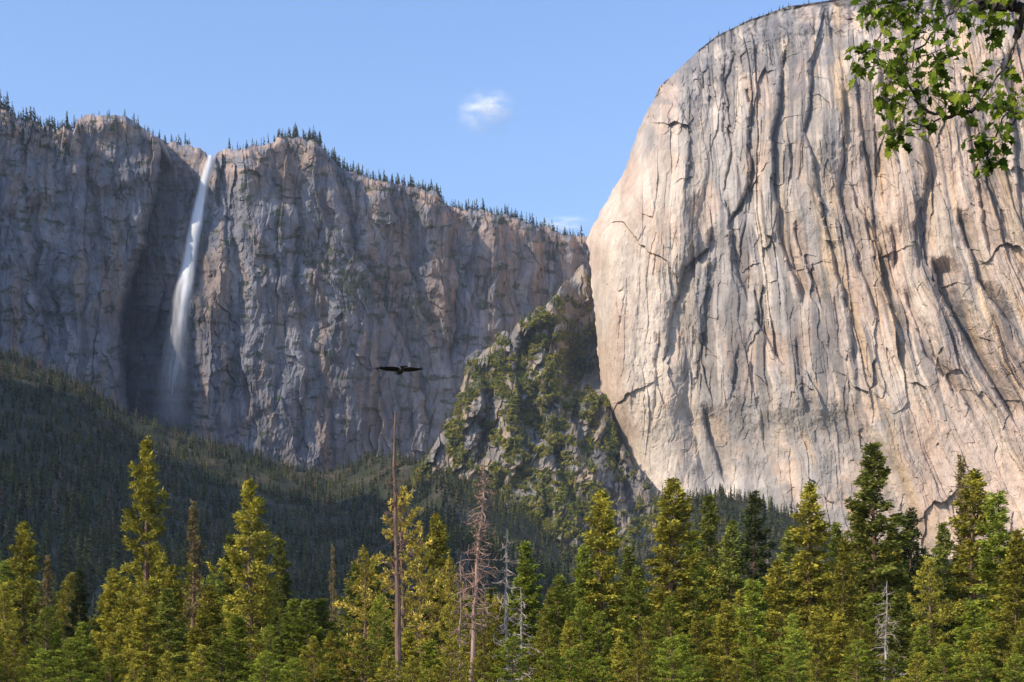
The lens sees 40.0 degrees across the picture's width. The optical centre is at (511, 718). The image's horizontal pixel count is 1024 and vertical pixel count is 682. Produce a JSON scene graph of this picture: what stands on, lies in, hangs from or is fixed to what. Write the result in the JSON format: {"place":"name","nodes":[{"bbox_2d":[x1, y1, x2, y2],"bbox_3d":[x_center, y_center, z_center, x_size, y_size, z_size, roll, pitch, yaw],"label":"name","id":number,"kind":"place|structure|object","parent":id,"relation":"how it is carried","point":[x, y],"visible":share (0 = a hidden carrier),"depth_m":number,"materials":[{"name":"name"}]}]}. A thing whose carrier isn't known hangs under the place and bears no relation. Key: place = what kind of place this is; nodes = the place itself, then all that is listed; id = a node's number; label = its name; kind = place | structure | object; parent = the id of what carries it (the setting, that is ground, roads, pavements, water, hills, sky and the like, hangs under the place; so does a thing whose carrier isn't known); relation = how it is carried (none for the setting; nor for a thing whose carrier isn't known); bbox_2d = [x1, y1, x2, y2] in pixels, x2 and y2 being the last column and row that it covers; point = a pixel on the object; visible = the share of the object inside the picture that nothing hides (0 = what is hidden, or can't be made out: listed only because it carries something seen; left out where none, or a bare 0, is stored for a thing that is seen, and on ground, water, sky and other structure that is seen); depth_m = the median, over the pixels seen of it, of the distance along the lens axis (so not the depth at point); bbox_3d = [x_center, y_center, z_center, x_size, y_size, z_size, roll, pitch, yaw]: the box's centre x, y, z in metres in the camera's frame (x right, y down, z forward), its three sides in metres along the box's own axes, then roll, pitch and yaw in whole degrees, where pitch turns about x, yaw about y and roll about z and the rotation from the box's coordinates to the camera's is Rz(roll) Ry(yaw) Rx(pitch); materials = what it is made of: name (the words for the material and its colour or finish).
{"place":"outdoors","nodes":[
{"label":"outdoors","id":0,"kind":"place"},
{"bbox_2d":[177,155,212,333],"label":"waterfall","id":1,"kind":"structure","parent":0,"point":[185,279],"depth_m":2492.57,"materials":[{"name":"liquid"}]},
{"bbox_2d":[0,109,591,472],"bbox_3d":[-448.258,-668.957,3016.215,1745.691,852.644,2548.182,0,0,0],"label":"cliff wall","id":2,"kind":"structure","parent":0,"point":[276,347],"depth_m":2526.12,"materials":[{"name":"grey stone"}]},
{"bbox_2d":[0,0,827,236],"label":"sky","id":3,"kind":"structure","parent":0,"point":[401,87],"materials":[{"name":"blue"}]},
{"bbox_2d":[0,354,1021,662],"bbox_3d":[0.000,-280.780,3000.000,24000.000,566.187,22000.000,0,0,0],"label":"ground","id":4,"kind":"structure","parent":0,"point":[158,434],"depth_m":1670.47,"materials":[{"name":"green plant"}]},
{"bbox_2d":[0,581,39,681],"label":"pine tree","id":5,"kind":"object","parent":4,"relation":"on","point":[5,626],"visible":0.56,"depth_m":119.67,"materials":[{"name":"green plant"}]},
{"bbox_2d":[0,520,49,681],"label":"fir tree","id":6,"kind":"object","parent":4,"relation":"on","point":[30,590],"visible":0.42,"depth_m":159.34,"materials":[{"name":"green plant"}]},
{"bbox_2d":[8,606,76,681],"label":"pine tree","id":7,"kind":"object","parent":4,"relation":"on","point":[55,635],"visible":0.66,"depth_m":91.69,"materials":[{"name":"green plant"}]},
{"bbox_2d":[28,647,63,681],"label":"pine tree","id":8,"kind":"object","parent":4,"relation":"on","point":[47,671],"visible":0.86,"depth_m":83.37,"materials":[{"name":"green plant"}]},
{"bbox_2d":[34,553,69,678],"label":"pine tree","id":9,"kind":"object","parent":4,"relation":"on","point":[47,583],"visible":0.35,"depth_m":149.67,"materials":[{"name":"green plant"}]},
{"bbox_2d":[48,638,99,681],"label":"pine tree","id":10,"kind":"object","parent":4,"relation":"on","point":[70,664],"visible":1,"depth_m":75.69,"materials":[{"name":"green plant"}]},
{"bbox_2d":[59,565,90,681],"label":"fir tree","id":11,"kind":"object","parent":4,"relation":"on","point":[80,597],"visible":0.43,"depth_m":164.68,"materials":[{"name":"green plant"}]},
{"bbox_2d":[51,572,108,669],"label":"pine tree","id":12,"kind":"object","parent":4,"relation":"on","point":[62,611],"visible":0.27,"depth_m":175.97,"materials":[{"name":"green plant"}]},
{"bbox_2d":[63,621,109,681],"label":"fir tree","id":13,"kind":"object","parent":4,"relation":"on","point":[85,647],"visible":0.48,"depth_m":101.10,"materials":[{"name":"green plant"}]},
{"bbox_2d":[88,568,132,681],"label":"fir tree","id":14,"kind":"object","parent":4,"relation":"on","point":[108,597],"visible":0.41,"depth_m":139.62,"materials":[{"name":"green plant"}]},
{"bbox_2d":[115,594,174,681],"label":"fir tree","id":15,"kind":"object","parent":4,"relation":"on","point":[142,615],"visible":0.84,"depth_m":104.38,"materials":[{"name":"green plant"}]},
{"bbox_2d":[100,435,195,681],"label":"pine tree","id":16,"kind":"object","parent":4,"relation":"on","point":[149,584],"visible":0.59,"depth_m":134.42,"materials":[{"name":"green plant"}]},
{"bbox_2d":[148,588,191,680],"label":"fir tree","id":17,"kind":"object","parent":4,"relation":"on","point":[168,605],"visible":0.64,"depth_m":110.52,"materials":[{"name":"green plant"}]},
{"bbox_2d":[156,564,192,674],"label":"fir tree","id":18,"kind":"object","parent":4,"relation":"on","point":[170,580],"visible":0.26,"depth_m":129.83,"materials":[{"name":"green plant"}]},
{"bbox_2d":[174,499,207,671],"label":"pine tree","id":19,"kind":"object","parent":4,"relation":"on","point":[194,582],"visible":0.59,"depth_m":150.11,"materials":[{"name":"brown plant"}]},
{"bbox_2d":[171,611,219,681],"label":"fir tree","id":20,"kind":"object","parent":4,"relation":"on","point":[204,638],"visible":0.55,"depth_m":99.92,"materials":[{"name":"green plant"}]},
{"bbox_2d":[186,584,232,679],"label":"fir tree","id":21,"kind":"object","parent":4,"relation":"on","point":[210,591],"visible":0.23,"depth_m":119.94,"materials":[{"name":"green plant"}]},
{"bbox_2d":[181,636,246,681],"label":"pine tree","id":22,"kind":"object","parent":4,"relation":"on","point":[228,664],"visible":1,"depth_m":73.11,"materials":[{"name":"green plant"}]},
{"bbox_2d":[206,533,255,674],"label":"fir tree","id":23,"kind":"object","parent":4,"relation":"on","point":[226,588],"visible":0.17,"depth_m":149.62,"materials":[{"name":"plant"}]},
{"bbox_2d":[214,614,259,681],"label":"fir tree","id":24,"kind":"object","parent":4,"relation":"on","point":[237,641],"visible":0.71,"depth_m":89.90,"materials":[{"name":"green plant"}]},
{"bbox_2d":[203,478,289,680],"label":"pine tree","id":25,"kind":"object","parent":4,"relation":"on","point":[246,526],"visible":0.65,"depth_m":129.60,"materials":[{"name":"green plant"}]},
{"bbox_2d":[241,650,280,681],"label":"pine tree","id":26,"kind":"object","parent":4,"relation":"on","point":[273,677],"visible":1,"depth_m":84.57,"materials":[{"name":"green plant"}]},
{"bbox_2d":[257,540,293,678],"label":"fir tree","id":27,"kind":"object","parent":4,"relation":"on","point":[282,552],"visible":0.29,"depth_m":149.82,"materials":[{"name":"green plant"}]},
{"bbox_2d":[271,597,319,681],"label":"fir tree","id":28,"kind":"object","parent":4,"relation":"on","point":[286,621],"visible":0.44,"depth_m":104.10,"materials":[{"name":"green plant"}]},
{"bbox_2d":[282,599,343,681],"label":"fir tree","id":29,"kind":"object","parent":4,"relation":"on","point":[300,628],"visible":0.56,"depth_m":88.87,"materials":[{"name":"green plant"}]},
{"bbox_2d":[291,636,338,681],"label":"pine tree","id":30,"kind":"object","parent":4,"relation":"on","point":[317,676],"visible":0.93,"depth_m":83.84,"materials":[{"name":"green plant"}]},
{"bbox_2d":[311,597,349,680],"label":"fir tree","id":31,"kind":"object","parent":4,"relation":"on","point":[322,614],"visible":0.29,"depth_m":153.46,"materials":[{"name":"plant"}]},
{"bbox_2d":[332,562,376,653],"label":"fir tree","id":32,"kind":"object","parent":4,"relation":"on","point":[349,593],"visible":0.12,"depth_m":169.56,"materials":[{"name":"plant"}]},
{"bbox_2d":[338,635,388,681],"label":"pine tree","id":33,"kind":"object","parent":4,"relation":"on","point":[362,652],"visible":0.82,"depth_m":85.08,"materials":[{"name":"green plant"}]},
{"bbox_2d":[335,560,394,680],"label":"fir tree","id":34,"kind":"object","parent":4,"relation":"on","point":[374,588],"visible":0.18,"depth_m":162.20,"materials":[{"name":"green plant"}]},
{"bbox_2d":[346,594,393,679],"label":"pine tree","id":35,"kind":"object","parent":4,"relation":"on","point":[372,623],"visible":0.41,"depth_m":102.92,"materials":[{"name":"green plant"}]},
{"bbox_2d":[329,545,415,681],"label":"pine tree","id":36,"kind":"object","parent":4,"relation":"on","point":[354,589],"visible":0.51,"depth_m":114.83,"materials":[{"name":"green plant"}]},
{"bbox_2d":[367,647,412,681],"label":"pine tree","id":37,"kind":"object","parent":4,"relation":"on","point":[387,656],"visible":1,"depth_m":75.41,"materials":[{"name":"green plant"}]},
{"bbox_2d":[332,485,452,680],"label":"pine tree","id":38,"kind":"object","parent":4,"relation":"on","point":[402,529],"visible":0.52,"depth_m":121.76,"materials":[{"name":"green plant"}]},
{"bbox_2d":[380,411,421,678],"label":"dead snag tree","id":39,"kind":"object","parent":4,"relation":"on","point":[396,559],"visible":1,"depth_m":83.75,"materials":[{"name":"grey wood"}]},
{"bbox_2d":[392,538,447,676],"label":"pine tree","id":40,"kind":"object","parent":4,"relation":"on","point":[419,555],"visible":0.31,"depth_m":149.82,"materials":[{"name":"green plant"}]},
{"bbox_2d":[413,512,462,677],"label":"fir tree","id":41,"kind":"object","parent":4,"relation":"on","point":[436,550],"visible":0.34,"depth_m":159.32,"materials":[{"name":"green plant"}]},
{"bbox_2d":[421,637,471,681],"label":"pine tree","id":42,"kind":"object","parent":4,"relation":"on","point":[452,664],"visible":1,"depth_m":73.78,"materials":[{"name":"green plant"}]},
{"bbox_2d":[417,555,487,679],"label":"pine tree","id":43,"kind":"object","parent":4,"relation":"on","point":[448,580],"visible":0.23,"depth_m":129.91,"materials":[{"name":"green plant"}]},
{"bbox_2d":[435,593,489,680],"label":"pine tree","id":44,"kind":"object","parent":4,"relation":"on","point":[443,635],"visible":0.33,"depth_m":104.68,"materials":[{"name":"green plant"}]},
{"bbox_2d":[452,460,501,681],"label":"dead pine tree","id":45,"kind":"object","parent":4,"relation":"on","point":[475,596],"visible":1,"depth_m":83.85,"materials":[{"name":"grey wood"}]},
{"bbox_2d":[447,593,526,681],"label":"pine tree","id":46,"kind":"object","parent":4,"relation":"on","point":[483,642],"visible":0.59,"depth_m":90.31,"materials":[{"name":"green plant"}]},
{"bbox_2d":[474,593,527,680],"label":"fir tree","id":47,"kind":"object","parent":4,"relation":"on","point":[501,617],"visible":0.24,"depth_m":156.42,"materials":[{"name":"plant"}]},
{"bbox_2d":[491,529,521,681],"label":"dead pine tree","id":48,"kind":"object","parent":4,"relation":"on","point":[505,604],"visible":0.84,"depth_m":87.91,"materials":[{"name":"grey wood"}]},
{"bbox_2d":[478,635,538,681],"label":"pine tree","id":49,"kind":"object","parent":4,"relation":"on","point":[503,673],"visible":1,"depth_m":72.22,"materials":[{"name":"green plant"}]},
{"bbox_2d":[0,1,1023,662],"bbox_3d":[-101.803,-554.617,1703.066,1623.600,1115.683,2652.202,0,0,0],"label":"distant forest","id":50,"kind":"object","parent":4,"relation":"on","point":[110,541],"visible":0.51,"depth_m":1619.06,"materials":[{"name":"green plant"}]},
{"bbox_2d":[500,540,547,660],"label":"fir tree","id":51,"kind":"object","parent":4,"relation":"on","point":[525,550],"visible":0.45,"depth_m":174.11,"materials":[{"name":"green plant"}]},
{"bbox_2d":[500,567,551,670],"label":"fir tree","id":52,"kind":"object","parent":4,"relation":"on","point":[532,609],"visible":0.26,"depth_m":173.87,"materials":[{"name":"green plant"}]},
{"bbox_2d":[411,265,663,555],"bbox_3d":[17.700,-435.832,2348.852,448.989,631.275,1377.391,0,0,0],"label":"rocky buttress","id":53,"kind":"structure","parent":4,"relation":"on","point":[477,440],"depth_m":1944.22,"materials":[{"name":"stone"}]},
{"bbox_2d":[408,278,665,556],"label":"hillside shrubs","id":54,"kind":"object","parent":53,"relation":"on","point":[450,434],"visible":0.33,"depth_m":1936.44,"materials":[{"name":"green plant"}]},
{"bbox_2d":[530,646,565,681],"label":"pine tree","id":55,"kind":"object","parent":4,"relation":"on","point":[549,671],"visible":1,"depth_m":76.68,"materials":[{"name":"green plant"}]},
{"bbox_2d":[535,573,578,679],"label":"fir tree","id":56,"kind":"object","parent":4,"relation":"on","point":[553,611],"visible":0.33,"depth_m":139.52,"materials":[{"name":"green plant"}]},
{"bbox_2d":[556,619,590,681],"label":"pine tree","id":57,"kind":"object","parent":4,"relation":"on","point":[570,636],"visible":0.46,"depth_m":114.26,"materials":[{"name":"green plant"}]},
{"bbox_2d":[559,600,603,681],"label":"pine tree","id":58,"kind":"object","parent":4,"relation":"on","point":[581,616],"visible":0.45,"depth_m":119.96,"materials":[{"name":"green plant"}]},
{"bbox_2d":[569,544,615,666],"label":"fir tree","id":59,"kind":"object","parent":4,"relation":"on","point":[579,590],"visible":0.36,"depth_m":149.19,"materials":[{"name":"green plant"}]},
{"bbox_2d":[566,610,623,681],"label":"pine tree","id":60,"kind":"object","parent":4,"relation":"on","point":[607,639],"visible":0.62,"depth_m":119.27,"materials":[{"name":"green plant"}]},
{"bbox_2d":[573,487,637,680],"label":"fir tree","id":61,"kind":"object","parent":4,"relation":"on","point":[602,511],"visible":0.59,"depth_m":149.17,"materials":[{"name":"green plant"}]},
{"bbox_2d":[603,635,633,681],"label":"pine tree","id":62,"kind":"object","parent":4,"relation":"on","point":[619,649],"visible":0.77,"depth_m":96.55,"materials":[{"name":"green plant"}]},
{"bbox_2d":[617,565,667,681],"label":"fir tree","id":63,"kind":"object","parent":4,"relation":"on","point":[633,600],"visible":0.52,"depth_m":119.62,"materials":[{"name":"green plant"}]},
{"bbox_2d":[623,616,668,681],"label":"pine tree","id":64,"kind":"object","parent":4,"relation":"on","point":[645,636],"visible":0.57,"depth_m":106.55,"materials":[{"name":"green plant"}]},
{"bbox_2d":[616,477,710,678],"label":"fir tree","id":65,"kind":"object","parent":4,"relation":"on","point":[669,570],"visible":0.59,"depth_m":139.09,"materials":[{"name":"green plant"}]},
{"bbox_2d":[641,595,700,681],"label":"pine tree","id":66,"kind":"object","parent":4,"relation":"on","point":[668,610],"visible":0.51,"depth_m":99.12,"materials":[{"name":"green plant"}]},
{"bbox_2d":[649,636,703,681],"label":"pine tree","id":67,"kind":"object","parent":4,"relation":"on","point":[676,644],"visible":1,"depth_m":80.09,"materials":[{"name":"green plant"}]},
{"bbox_2d":[686,612,718,681],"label":"pine tree","id":68,"kind":"object","parent":4,"relation":"on","point":[698,629],"visible":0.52,"depth_m":113.80,"materials":[{"name":"green plant"}]},
{"bbox_2d":[677,528,728,678],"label":"fir tree","id":69,"kind":"object","parent":4,"relation":"on","point":[710,620],"visible":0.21,"depth_m":149.12,"materials":[{"name":"green plant"}]},
{"bbox_2d":[691,494,729,646],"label":"fir tree","id":70,"kind":"object","parent":4,"relation":"on","point":[712,519],"visible":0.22,"depth_m":174.27,"materials":[{"name":"green plant"}]},
{"bbox_2d":[695,564,731,677],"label":"fir tree","id":71,"kind":"object","parent":4,"relation":"on","point":[710,568],"visible":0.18,"depth_m":170.06,"materials":[{"name":"plant"}]},
{"bbox_2d":[699,600,753,681],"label":"fir tree","id":72,"kind":"object","parent":4,"relation":"on","point":[721,623],"visible":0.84,"depth_m":98.28,"materials":[{"name":"green plant"}]},
{"bbox_2d":[707,519,748,675],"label":"fir tree","id":73,"kind":"object","parent":4,"relation":"on","point":[731,567],"visible":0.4,"depth_m":169.67,"materials":[{"name":"green plant"}]},
{"bbox_2d":[709,578,779,681],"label":"fir tree","id":74,"kind":"object","parent":4,"relation":"on","point":[751,612],"visible":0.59,"depth_m":109.96,"materials":[{"name":"green plant"}]},
{"bbox_2d":[733,489,778,658],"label":"fir tree","id":75,"kind":"object","parent":4,"relation":"on","point":[750,553],"visible":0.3,"depth_m":189.43,"materials":[{"name":"green plant"}]},
{"bbox_2d":[737,647,781,681],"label":"pine tree","id":76,"kind":"object","parent":4,"relation":"on","point":[747,672],"visible":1,"depth_m":72.75,"materials":[{"name":"green plant"}]},
{"bbox_2d":[744,559,805,680],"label":"fir tree","id":77,"kind":"object","parent":4,"relation":"on","point":[775,583],"visible":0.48,"depth_m":129.56,"materials":[{"name":"green plant"}]},
{"bbox_2d":[765,524,819,654],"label":"fir tree","id":78,"kind":"object","parent":4,"relation":"on","point":[788,548],"visible":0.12,"depth_m":164.74,"materials":[{"name":"plant"}]},
{"bbox_2d":[775,628,820,681],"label":"pine tree","id":79,"kind":"object","parent":4,"relation":"on","point":[802,646],"visible":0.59,"depth_m":96.04,"materials":[{"name":"green plant"}]},
{"bbox_2d":[775,481,847,680],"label":"fir tree","id":80,"kind":"object","parent":4,"relation":"on","point":[819,527],"visible":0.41,"depth_m":144.39,"materials":[{"name":"green plant"}]},
{"bbox_2d":[801,605,843,681],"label":"pine tree","id":81,"kind":"object","parent":4,"relation":"on","point":[813,620],"visible":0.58,"depth_m":114.80,"materials":[{"name":"green plant"}]},
{"bbox_2d":[803,536,866,679],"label":"pine tree","id":82,"kind":"object","parent":4,"relation":"on","point":[841,583],"visible":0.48,"depth_m":129.67,"materials":[{"name":"green plant"}]},
{"bbox_2d":[821,611,866,681],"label":"fir tree","id":83,"kind":"object","parent":4,"relation":"on","point":[837,623],"visible":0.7,"depth_m":111.38,"materials":[{"name":"green plant"}]},
{"bbox_2d":[827,638,884,681],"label":"pine tree","id":84,"kind":"object","parent":4,"relation":"on","point":[860,652],"visible":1,"depth_m":84.74,"materials":[{"name":"green plant"}]},
{"bbox_2d":[842,619,895,681],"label":"pine tree","id":85,"kind":"object","parent":4,"relation":"on","point":[862,631],"visible":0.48,"depth_m":100.94,"materials":[{"name":"green plant"}]},
{"bbox_2d":[819,442,931,679],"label":"fir tree","id":86,"kind":"object","parent":4,"relation":"on","point":[895,573],"visible":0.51,"depth_m":140.78,"materials":[{"name":"green plant"}]},
{"bbox_2d":[857,592,915,681],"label":"fir tree","id":87,"kind":"object","parent":4,"relation":"on","point":[871,627],"visible":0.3,"depth_m":114.36,"materials":[{"name":"green plant"}]},
{"bbox_2d":[868,588,930,681],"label":"fir tree","id":88,"kind":"object","parent":4,"relation":"on","point":[898,608],"visible":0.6,"depth_m":104.62,"materials":[{"name":"green plant"}]},
{"bbox_2d":[893,507,931,630],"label":"fir tree","id":89,"kind":"object","parent":4,"relation":"on","point":[914,546],"visible":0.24,"depth_m":164.32,"materials":[{"name":"green plant"}]},
{"bbox_2d":[904,624,943,681],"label":"fir tree","id":90,"kind":"object","parent":4,"relation":"on","point":[923,639],"visible":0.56,"depth_m":92.64,"materials":[{"name":"green plant"}]},
{"bbox_2d":[844,0,1023,178],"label":"oak tree","id":91,"kind":"object","parent":4,"relation":"on","point":[982,149],"visible":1,"depth_m":9.91,"materials":[{"name":"green plant"}]},
{"bbox_2d":[903,555,972,677],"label":"pine tree","id":92,"kind":"object","parent":4,"relation":"on","point":[937,580],"visible":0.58,"depth_m":124.39,"materials":[{"name":"green plant"}]},
{"bbox_2d":[913,572,966,671],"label":"fir tree","id":93,"kind":"object","parent":4,"relation":"on","point":[945,576],"visible":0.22,"depth_m":144.23,"materials":[{"name":"green plant"}]},
{"bbox_2d":[923,522,969,651],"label":"fir tree","id":94,"kind":"object","parent":4,"relation":"on","point":[941,561],"visible":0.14,"depth_m":159.41,"materials":[{"name":"green plant"}]},
{"bbox_2d":[921,642,973,681],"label":"pine tree","id":95,"kind":"object","parent":4,"relation":"on","point":[944,653],"visible":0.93,"depth_m":80.82,"materials":[{"name":"green plant"}]},
{"bbox_2d":[942,452,982,599],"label":"pine tree","id":96,"kind":"object","parent":4,"relation":"on","point":[961,465],"visible":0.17,"depth_m":164.99,"materials":[{"name":"green plant"}]},
{"bbox_2d":[931,468,1006,680],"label":"fir tree","id":97,"kind":"object","parent":4,"relation":"on","point":[974,482],"visible":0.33,"depth_m":144.44,"materials":[{"name":"green plant"}]},
{"bbox_2d":[945,600,995,680],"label":"fir tree","id":98,"kind":"object","parent":4,"relation":"on","point":[976,626],"visible":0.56,"depth_m":112.96,"materials":[{"name":"green plant"}]},
{"bbox_2d":[966,489,1023,661],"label":"fir tree","id":99,"kind":"object","parent":4,"relation":"on","point":[998,539],"visible":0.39,"depth_m":134.17,"materials":[{"name":"green plant"}]},
{"bbox_2d":[983,621,1016,681],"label":"fir tree","id":100,"kind":"object","parent":4,"relation":"on","point":[1003,628],"visible":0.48,"depth_m":115.19,"materials":[{"name":"green plant"}]},
{"bbox_2d":[980,530,1023,680],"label":"fir tree","id":101,"kind":"object","parent":4,"relation":"on","point":[1011,569],"visible":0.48,"depth_m":124.51,"materials":[{"name":"green plant"}]},
{"bbox_2d":[586,0,1023,561],"bbox_3d":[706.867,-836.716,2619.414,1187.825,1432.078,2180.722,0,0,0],"label":"granite monolith cliff","id":102,"kind":"structure","parent":0,"point":[798,279],"depth_m":1857.67,"materials":[{"name":"beige stone"}]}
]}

